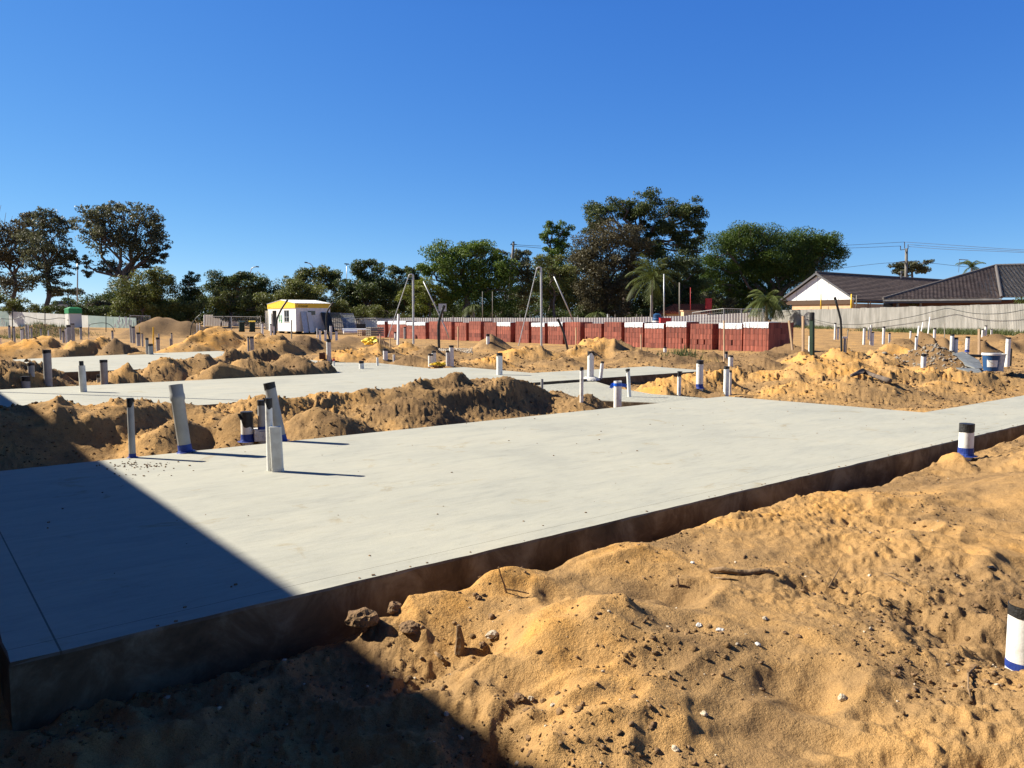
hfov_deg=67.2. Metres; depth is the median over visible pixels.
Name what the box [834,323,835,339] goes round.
riser pipe
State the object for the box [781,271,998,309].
house
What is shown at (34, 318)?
cable
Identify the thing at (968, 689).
thin root
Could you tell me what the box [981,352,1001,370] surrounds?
bucket
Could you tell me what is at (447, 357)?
riser pipe
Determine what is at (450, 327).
brick stack
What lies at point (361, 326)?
dark rack
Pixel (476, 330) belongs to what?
brick stack
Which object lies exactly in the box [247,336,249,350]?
riser pipe
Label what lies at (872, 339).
riser pipe
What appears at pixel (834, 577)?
twig
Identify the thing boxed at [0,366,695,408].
concrete slab
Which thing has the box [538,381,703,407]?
concrete slab
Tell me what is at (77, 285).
street lamp
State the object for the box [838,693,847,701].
stone
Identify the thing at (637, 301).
distant scrub
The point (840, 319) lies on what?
conduit
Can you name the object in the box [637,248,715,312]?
tree
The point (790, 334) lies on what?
timber stake
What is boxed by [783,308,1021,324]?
cable
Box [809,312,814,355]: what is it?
green post
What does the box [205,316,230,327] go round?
fence
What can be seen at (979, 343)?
timber stake
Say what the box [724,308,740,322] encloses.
fence
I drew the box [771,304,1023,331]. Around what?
corrugated fence
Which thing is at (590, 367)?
riser pipe
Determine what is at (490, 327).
brick stack
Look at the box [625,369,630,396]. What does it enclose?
riser pipe
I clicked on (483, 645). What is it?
stone
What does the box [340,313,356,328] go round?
stack
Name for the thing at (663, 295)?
slim pole
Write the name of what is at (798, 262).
tree
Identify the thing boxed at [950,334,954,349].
riser pipe
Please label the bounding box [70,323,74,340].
riser pipe
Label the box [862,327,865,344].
riser pipe
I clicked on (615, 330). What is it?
brick stack
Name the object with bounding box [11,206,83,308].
tree
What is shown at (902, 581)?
thin root
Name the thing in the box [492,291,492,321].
slim pole
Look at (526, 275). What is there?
tree
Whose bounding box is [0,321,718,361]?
weeds
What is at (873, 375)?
fallen log
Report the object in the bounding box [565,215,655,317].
tree
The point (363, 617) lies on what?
stone
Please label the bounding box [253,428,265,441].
mortar block
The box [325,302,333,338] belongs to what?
conduit
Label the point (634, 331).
brick stack
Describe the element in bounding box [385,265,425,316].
tree
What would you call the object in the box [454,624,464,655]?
wood chunk
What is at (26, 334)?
riser pipe
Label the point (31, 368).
riser pipe
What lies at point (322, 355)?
clay pot
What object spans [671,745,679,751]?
stone
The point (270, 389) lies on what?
riser pipe
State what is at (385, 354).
riser pipe
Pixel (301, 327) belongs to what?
side door
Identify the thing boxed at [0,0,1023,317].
sky
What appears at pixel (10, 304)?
bush
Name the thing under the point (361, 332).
timber pallet
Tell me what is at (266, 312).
door
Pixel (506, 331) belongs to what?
brick stack
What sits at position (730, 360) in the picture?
riser pipe
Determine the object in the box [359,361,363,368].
riser pipe
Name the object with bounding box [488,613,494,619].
stone
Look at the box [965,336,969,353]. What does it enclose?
riser pipe
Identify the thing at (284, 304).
conduit
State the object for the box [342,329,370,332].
plastic roll
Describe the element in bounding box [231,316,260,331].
fence
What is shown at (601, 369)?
riser pipe
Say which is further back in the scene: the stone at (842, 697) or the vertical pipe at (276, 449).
the vertical pipe at (276, 449)
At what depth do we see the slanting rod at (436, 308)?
43.76 m
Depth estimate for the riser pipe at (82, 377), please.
12.68 m
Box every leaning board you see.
[301,312,308,332]
[306,312,314,332]
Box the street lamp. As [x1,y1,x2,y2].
[76,264,77,304]
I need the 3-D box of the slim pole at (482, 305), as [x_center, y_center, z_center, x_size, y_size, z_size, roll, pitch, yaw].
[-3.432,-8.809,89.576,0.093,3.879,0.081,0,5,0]
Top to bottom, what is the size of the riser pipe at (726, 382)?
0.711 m
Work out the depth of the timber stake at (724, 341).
24.96 m
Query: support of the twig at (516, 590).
on the ground at (792, 715)
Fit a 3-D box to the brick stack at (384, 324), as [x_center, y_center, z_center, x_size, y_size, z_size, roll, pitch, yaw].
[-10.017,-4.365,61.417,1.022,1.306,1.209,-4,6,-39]
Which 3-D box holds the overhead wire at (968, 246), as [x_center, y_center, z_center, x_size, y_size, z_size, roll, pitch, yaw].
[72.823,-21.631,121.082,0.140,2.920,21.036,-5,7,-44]
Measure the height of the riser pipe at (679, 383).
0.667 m
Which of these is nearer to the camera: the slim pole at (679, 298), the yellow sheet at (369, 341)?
the yellow sheet at (369, 341)
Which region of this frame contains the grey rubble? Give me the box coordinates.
[851,343,1003,371]
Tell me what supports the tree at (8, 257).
on the ground at (792, 715)
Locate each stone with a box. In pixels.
[344,607,379,627]
[387,601,401,613]
[398,620,419,634]
[479,641,486,648]
[485,630,498,638]
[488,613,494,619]
[513,692,524,701]
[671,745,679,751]
[700,711,707,715]
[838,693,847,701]
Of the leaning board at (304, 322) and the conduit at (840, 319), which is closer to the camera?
the conduit at (840, 319)
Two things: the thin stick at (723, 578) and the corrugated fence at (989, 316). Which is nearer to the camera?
the thin stick at (723, 578)
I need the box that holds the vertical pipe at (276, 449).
[269,426,283,471]
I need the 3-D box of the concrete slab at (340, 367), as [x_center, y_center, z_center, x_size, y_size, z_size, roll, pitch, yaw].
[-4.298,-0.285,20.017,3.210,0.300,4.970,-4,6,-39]
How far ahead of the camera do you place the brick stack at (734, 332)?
35.63 m
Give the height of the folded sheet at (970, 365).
0.132 m
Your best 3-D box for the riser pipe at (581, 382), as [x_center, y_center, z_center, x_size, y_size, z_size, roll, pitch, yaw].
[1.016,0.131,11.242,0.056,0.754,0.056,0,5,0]
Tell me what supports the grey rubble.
on the ground at (792, 715)
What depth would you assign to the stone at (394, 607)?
3.37 m
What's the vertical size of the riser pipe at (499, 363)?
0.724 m
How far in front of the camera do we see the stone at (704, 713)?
2.47 m
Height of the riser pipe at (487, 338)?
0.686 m
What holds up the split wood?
on the ground at (792, 715)
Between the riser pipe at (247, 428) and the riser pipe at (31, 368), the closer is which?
the riser pipe at (247, 428)
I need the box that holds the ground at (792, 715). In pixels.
[0,317,1023,767]
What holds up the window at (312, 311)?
in the site hut
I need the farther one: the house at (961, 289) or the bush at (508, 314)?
the bush at (508, 314)
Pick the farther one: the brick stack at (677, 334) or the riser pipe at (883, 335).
the brick stack at (677, 334)
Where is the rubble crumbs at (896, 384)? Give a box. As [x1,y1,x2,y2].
[1,335,1022,465]
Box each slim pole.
[482,291,482,320]
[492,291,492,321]
[650,295,651,316]
[663,274,664,316]
[679,282,679,315]
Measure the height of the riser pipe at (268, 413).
0.832 m
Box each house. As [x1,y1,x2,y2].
[654,298,712,316]
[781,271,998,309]
[882,259,1023,306]
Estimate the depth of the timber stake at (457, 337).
32.94 m
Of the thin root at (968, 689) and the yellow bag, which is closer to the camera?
the thin root at (968, 689)
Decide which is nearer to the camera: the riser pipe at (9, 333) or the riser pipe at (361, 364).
the riser pipe at (361, 364)
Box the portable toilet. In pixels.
[64,307,81,327]
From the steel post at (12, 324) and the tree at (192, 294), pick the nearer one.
the steel post at (12, 324)
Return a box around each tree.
[0,211,45,310]
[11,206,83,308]
[46,287,85,297]
[68,200,173,299]
[167,271,208,320]
[283,264,346,295]
[332,258,405,317]
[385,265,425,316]
[394,277,458,317]
[413,238,521,317]
[494,248,537,312]
[520,254,579,317]
[538,220,575,312]
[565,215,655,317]
[581,186,709,313]
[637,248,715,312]
[686,220,852,321]
[886,259,934,276]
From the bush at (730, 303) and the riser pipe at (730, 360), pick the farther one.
the bush at (730, 303)
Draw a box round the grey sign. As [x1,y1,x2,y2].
[438,304,446,320]
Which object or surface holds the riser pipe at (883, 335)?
on the ground at (792, 715)
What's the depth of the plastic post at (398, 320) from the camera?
33.87 m
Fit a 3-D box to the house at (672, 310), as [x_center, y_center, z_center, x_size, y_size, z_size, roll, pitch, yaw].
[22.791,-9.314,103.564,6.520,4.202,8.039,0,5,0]
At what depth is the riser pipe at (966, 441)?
6.77 m
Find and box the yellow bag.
[429,362,445,365]
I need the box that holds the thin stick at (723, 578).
[714,577,737,580]
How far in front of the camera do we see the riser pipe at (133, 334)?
39.67 m
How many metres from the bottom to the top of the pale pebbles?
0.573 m
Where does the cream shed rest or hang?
on the ground at (792, 715)
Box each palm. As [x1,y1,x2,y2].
[461,304,483,317]
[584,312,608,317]
[624,252,681,316]
[743,289,790,321]
[955,260,985,278]
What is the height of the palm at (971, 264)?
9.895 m
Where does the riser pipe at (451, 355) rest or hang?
on the ground at (792, 715)
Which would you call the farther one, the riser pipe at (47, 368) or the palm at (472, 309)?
the palm at (472, 309)
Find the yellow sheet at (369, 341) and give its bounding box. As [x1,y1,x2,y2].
[361,336,378,344]
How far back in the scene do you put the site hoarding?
92.42 m
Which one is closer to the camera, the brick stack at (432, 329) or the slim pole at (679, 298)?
the brick stack at (432, 329)
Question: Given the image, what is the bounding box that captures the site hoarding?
[0,311,136,327]
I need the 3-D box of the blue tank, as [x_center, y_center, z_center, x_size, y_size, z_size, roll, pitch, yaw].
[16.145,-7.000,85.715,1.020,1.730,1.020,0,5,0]
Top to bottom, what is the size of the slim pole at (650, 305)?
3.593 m
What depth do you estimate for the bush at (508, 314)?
106.57 m
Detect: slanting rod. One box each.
[423,281,448,337]
[554,276,573,321]
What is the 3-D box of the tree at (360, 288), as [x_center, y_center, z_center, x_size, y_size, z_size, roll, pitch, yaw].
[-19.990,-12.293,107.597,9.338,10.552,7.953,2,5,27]
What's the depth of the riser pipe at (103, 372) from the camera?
14.90 m
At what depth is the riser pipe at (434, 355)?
21.84 m
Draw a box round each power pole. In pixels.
[508,241,516,299]
[899,242,907,276]
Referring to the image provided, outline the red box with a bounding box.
[659,318,670,322]
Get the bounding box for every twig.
[498,567,506,592]
[506,588,528,593]
[828,567,839,586]
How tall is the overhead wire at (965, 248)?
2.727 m
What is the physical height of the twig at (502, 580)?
0.134 m
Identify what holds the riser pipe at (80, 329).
on the ground at (792, 715)
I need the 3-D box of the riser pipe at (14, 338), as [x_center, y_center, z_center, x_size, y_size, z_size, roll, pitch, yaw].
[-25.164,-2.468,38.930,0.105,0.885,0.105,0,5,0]
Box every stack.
[321,312,334,332]
[330,313,345,332]
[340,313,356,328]
[377,321,389,337]
[388,321,416,337]
[406,322,428,338]
[429,321,450,339]
[440,322,462,339]
[455,323,468,340]
[469,321,491,340]
[484,322,496,338]
[497,322,515,341]
[516,321,537,342]
[531,322,547,343]
[548,322,566,343]
[565,322,592,344]
[585,323,603,338]
[604,322,624,341]
[625,322,654,346]
[645,323,665,347]
[666,321,698,348]
[690,324,718,349]
[719,323,744,350]
[743,322,780,351]
[780,322,793,345]
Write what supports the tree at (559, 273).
on the ground at (792, 715)
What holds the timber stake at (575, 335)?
on the ground at (792, 715)
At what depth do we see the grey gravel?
36.26 m
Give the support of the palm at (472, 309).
on the ground at (792, 715)
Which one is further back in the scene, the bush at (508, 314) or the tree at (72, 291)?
the tree at (72, 291)
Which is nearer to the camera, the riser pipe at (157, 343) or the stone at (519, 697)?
the stone at (519, 697)
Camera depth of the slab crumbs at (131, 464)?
6.26 m
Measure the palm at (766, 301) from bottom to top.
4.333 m
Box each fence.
[205,312,764,329]
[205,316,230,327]
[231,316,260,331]
[692,308,723,322]
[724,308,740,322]
[741,309,761,322]
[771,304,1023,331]
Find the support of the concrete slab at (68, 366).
on the ground at (792, 715)
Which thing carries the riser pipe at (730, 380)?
on the ground at (792, 715)
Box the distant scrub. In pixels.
[0,243,751,324]
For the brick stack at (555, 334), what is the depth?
45.07 m
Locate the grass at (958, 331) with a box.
[795,324,1023,335]
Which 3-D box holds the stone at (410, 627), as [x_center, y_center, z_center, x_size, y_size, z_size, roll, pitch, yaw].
[-0.431,1.025,3.261,0.109,0.042,0.094,3,6,31]
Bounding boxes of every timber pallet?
[357,330,375,335]
[366,327,383,335]
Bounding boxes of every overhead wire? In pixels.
[908,244,1012,250]
[908,246,1023,252]
[909,242,1020,249]
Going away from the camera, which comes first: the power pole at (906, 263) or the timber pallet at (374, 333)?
the timber pallet at (374, 333)
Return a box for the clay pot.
[319,353,325,358]
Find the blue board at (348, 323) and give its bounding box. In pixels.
[342,317,354,328]
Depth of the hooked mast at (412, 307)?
37.78 m
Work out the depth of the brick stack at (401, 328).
59.17 m
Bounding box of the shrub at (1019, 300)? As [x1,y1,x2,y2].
[1012,297,1023,303]
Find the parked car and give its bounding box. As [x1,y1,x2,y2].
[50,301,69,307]
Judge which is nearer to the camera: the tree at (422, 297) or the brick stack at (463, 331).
the brick stack at (463, 331)
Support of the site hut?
on the ground at (792, 715)
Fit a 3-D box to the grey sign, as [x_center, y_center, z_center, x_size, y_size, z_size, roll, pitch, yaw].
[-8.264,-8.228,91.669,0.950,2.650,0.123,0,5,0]
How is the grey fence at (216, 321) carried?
on the ground at (792, 715)
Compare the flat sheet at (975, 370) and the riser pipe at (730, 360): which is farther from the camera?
the riser pipe at (730, 360)
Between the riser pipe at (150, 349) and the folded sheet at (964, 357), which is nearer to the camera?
the folded sheet at (964, 357)
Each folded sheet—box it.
[953,352,982,367]
[962,361,982,368]
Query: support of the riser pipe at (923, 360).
on the ground at (792, 715)
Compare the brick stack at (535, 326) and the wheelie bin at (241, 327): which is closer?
the brick stack at (535, 326)
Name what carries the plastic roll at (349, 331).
on the ground at (792, 715)
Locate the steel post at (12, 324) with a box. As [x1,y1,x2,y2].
[12,309,12,340]
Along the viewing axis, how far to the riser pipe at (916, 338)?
23.95 m
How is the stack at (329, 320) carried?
on the ground at (792, 715)
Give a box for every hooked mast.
[388,274,414,343]
[518,267,542,345]
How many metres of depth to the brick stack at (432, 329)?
55.20 m
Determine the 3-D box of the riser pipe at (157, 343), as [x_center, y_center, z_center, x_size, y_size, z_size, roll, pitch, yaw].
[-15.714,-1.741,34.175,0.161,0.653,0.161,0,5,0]
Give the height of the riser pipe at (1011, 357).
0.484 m
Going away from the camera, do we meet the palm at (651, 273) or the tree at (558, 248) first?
the palm at (651, 273)
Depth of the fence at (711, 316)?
69.16 m
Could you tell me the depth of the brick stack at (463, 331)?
52.39 m
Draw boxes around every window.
[284,310,288,321]
[307,310,315,315]
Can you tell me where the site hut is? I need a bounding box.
[265,300,330,333]
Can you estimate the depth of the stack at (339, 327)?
75.74 m
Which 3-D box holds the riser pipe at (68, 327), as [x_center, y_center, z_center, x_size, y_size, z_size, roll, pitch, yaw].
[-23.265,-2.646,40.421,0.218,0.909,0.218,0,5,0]
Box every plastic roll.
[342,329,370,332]
[343,330,356,333]
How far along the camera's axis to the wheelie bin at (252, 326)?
75.56 m
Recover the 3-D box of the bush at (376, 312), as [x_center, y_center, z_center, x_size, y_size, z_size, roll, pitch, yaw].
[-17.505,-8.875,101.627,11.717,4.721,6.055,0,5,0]
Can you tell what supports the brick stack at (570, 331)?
on the ground at (792, 715)
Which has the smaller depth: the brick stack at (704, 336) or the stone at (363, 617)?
the stone at (363, 617)
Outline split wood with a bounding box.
[434,651,446,663]
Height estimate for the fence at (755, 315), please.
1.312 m
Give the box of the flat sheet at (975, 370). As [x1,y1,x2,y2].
[956,368,980,372]
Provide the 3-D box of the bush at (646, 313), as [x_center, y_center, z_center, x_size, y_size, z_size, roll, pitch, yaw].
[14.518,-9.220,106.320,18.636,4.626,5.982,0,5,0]
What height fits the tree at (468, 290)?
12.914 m
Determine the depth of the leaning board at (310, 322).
74.11 m
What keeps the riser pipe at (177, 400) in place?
on the concrete slab at (420, 511)
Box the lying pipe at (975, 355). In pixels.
[968,354,981,356]
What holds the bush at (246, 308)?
on the ground at (792, 715)
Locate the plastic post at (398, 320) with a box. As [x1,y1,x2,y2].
[397,314,399,344]
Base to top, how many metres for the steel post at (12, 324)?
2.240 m
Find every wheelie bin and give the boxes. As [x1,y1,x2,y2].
[238,321,244,331]
[249,321,255,331]
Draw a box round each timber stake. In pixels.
[457,326,458,348]
[575,327,576,344]
[640,334,641,349]
[723,320,724,362]
[788,320,793,349]
[802,316,803,351]
[978,329,979,359]
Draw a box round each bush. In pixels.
[0,293,54,314]
[47,297,110,315]
[86,300,132,317]
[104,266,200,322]
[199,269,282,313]
[207,286,286,327]
[269,278,348,317]
[332,299,424,325]
[426,301,565,317]
[550,301,675,317]
[695,289,738,314]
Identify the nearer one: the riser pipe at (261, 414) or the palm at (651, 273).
the riser pipe at (261, 414)
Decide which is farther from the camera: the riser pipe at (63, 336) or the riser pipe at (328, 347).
the riser pipe at (63, 336)
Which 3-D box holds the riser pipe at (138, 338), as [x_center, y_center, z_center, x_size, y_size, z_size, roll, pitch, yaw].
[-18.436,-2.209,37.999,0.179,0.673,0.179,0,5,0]
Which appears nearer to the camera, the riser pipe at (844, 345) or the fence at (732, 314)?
the riser pipe at (844, 345)
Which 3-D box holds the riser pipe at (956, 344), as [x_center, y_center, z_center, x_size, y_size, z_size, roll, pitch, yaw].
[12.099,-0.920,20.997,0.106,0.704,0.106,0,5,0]
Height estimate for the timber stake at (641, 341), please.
0.823 m
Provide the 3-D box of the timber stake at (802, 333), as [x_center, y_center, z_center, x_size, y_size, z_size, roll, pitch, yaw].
[8.682,-1.296,22.972,0.088,1.463,0.090,-3,5,-29]
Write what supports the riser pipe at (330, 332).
on the ground at (792, 715)
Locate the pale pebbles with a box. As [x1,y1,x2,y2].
[53,410,1003,767]
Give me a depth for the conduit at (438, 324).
31.87 m
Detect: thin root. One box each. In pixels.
[884,573,920,591]
[967,666,976,702]
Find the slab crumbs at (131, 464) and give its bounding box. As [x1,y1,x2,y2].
[6,401,1012,625]
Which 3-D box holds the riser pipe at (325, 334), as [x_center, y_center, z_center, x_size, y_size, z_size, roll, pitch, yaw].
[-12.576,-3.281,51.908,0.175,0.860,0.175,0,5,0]
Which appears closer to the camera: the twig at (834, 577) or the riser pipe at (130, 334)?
the twig at (834, 577)
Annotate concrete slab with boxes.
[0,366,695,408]
[0,395,1023,730]
[12,351,331,380]
[331,362,430,373]
[538,381,703,407]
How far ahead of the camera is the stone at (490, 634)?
3.19 m
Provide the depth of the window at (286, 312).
75.34 m
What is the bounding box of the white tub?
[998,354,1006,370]
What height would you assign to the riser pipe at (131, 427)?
0.770 m
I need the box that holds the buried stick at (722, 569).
[709,566,773,575]
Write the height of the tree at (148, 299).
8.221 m
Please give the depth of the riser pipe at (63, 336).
39.90 m
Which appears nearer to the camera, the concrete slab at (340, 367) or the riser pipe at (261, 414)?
the riser pipe at (261, 414)
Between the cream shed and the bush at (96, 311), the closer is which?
the cream shed
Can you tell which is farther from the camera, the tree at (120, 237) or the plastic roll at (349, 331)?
the tree at (120, 237)
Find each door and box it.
[265,311,268,329]
[300,312,308,330]
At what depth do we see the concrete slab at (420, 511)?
4.79 m
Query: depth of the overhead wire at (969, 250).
121.41 m
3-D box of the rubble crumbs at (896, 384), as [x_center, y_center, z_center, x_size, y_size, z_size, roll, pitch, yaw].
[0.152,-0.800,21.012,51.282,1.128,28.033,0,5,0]
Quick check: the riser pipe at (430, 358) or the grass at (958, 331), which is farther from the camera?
the grass at (958, 331)
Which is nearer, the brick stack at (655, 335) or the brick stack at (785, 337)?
the brick stack at (785, 337)
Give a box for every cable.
[0,316,64,319]
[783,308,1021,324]
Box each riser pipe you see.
[8,325,10,337]
[13,326,15,341]
[21,376,30,387]
[25,324,27,338]
[27,363,34,376]
[42,350,52,386]
[62,331,64,342]
[66,325,70,341]
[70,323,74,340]
[78,361,86,391]
[79,327,82,339]
[99,360,107,384]
[126,398,137,457]
[129,325,131,342]
[132,326,135,342]
[136,332,140,345]
[145,338,148,353]
[148,344,152,354]
[156,337,159,351]
[168,384,195,453]
[237,411,253,445]
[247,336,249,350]
[250,336,253,350]
[257,400,265,443]
[263,381,288,441]
[263,398,272,470]
[324,329,326,340]
[326,339,330,360]
[329,325,331,339]
[335,330,337,340]
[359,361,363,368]
[383,349,387,360]
[428,354,432,366]
[432,351,435,365]
[446,350,448,365]
[449,345,453,366]
[486,334,489,343]
[496,353,502,374]
[580,367,583,402]
[584,351,599,380]
[599,361,603,378]
[610,381,626,407]
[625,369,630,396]
[677,371,681,395]
[696,360,704,390]
[723,366,729,396]
[728,355,732,366]
[729,370,731,394]
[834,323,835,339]
[842,337,847,352]
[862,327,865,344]
[869,325,871,344]
[871,332,873,345]
[882,326,884,343]
[915,336,917,349]
[921,354,926,367]
[933,328,935,337]
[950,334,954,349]
[954,337,958,352]
[957,423,977,460]
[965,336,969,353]
[1004,337,1010,366]
[1005,599,1023,670]
[1010,348,1011,365]
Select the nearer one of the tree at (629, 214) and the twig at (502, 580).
the twig at (502, 580)
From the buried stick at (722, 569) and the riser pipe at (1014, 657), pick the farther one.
the buried stick at (722, 569)
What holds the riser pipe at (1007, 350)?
on the ground at (792, 715)
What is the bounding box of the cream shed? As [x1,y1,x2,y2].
[680,310,701,315]
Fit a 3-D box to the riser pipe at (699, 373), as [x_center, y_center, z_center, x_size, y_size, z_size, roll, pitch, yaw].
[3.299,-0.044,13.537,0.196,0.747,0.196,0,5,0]
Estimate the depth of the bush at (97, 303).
103.30 m
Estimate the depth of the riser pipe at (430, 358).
21.74 m
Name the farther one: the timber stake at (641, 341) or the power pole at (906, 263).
the power pole at (906, 263)
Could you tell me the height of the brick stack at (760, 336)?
1.351 m
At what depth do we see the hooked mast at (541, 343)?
33.80 m
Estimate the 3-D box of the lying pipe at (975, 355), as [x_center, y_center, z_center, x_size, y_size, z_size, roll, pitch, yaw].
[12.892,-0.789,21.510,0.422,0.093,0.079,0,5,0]
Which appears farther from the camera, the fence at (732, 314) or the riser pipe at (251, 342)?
the fence at (732, 314)
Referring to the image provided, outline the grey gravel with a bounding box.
[438,347,472,352]
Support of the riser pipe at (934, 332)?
on the ground at (792, 715)
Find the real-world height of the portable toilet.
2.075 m
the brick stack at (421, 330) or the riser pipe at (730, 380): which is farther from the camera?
the brick stack at (421, 330)
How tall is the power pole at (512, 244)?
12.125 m
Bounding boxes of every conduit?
[274,299,287,334]
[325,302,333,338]
[437,305,444,347]
[557,319,568,349]
[834,297,842,350]
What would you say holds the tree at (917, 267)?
on the ground at (792, 715)
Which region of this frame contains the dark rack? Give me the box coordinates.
[355,316,365,328]
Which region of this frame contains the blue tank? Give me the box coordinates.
[652,313,660,322]
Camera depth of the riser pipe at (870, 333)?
33.91 m
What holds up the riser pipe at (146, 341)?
on the concrete slab at (68, 366)
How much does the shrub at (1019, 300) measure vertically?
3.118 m
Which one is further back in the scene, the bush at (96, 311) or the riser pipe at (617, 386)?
the bush at (96, 311)
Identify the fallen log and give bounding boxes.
[850,368,891,382]
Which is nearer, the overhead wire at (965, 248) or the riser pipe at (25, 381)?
the riser pipe at (25, 381)
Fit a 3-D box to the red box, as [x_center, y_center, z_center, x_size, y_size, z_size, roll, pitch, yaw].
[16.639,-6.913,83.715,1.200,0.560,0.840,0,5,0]
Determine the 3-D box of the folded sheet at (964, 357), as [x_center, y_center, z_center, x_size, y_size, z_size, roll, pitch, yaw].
[11.643,-0.623,19.646,0.410,0.314,2.561,2,5,20]
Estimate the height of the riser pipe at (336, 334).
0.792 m
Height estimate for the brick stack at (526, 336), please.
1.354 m
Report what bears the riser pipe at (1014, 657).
on the ground at (792, 715)
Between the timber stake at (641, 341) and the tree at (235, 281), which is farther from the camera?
the tree at (235, 281)
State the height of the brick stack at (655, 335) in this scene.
1.267 m
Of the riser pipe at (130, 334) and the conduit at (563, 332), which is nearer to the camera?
the conduit at (563, 332)
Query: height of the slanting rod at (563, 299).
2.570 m
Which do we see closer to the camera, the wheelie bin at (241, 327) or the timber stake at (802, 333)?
the timber stake at (802, 333)
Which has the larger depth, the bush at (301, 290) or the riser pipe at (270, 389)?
the bush at (301, 290)

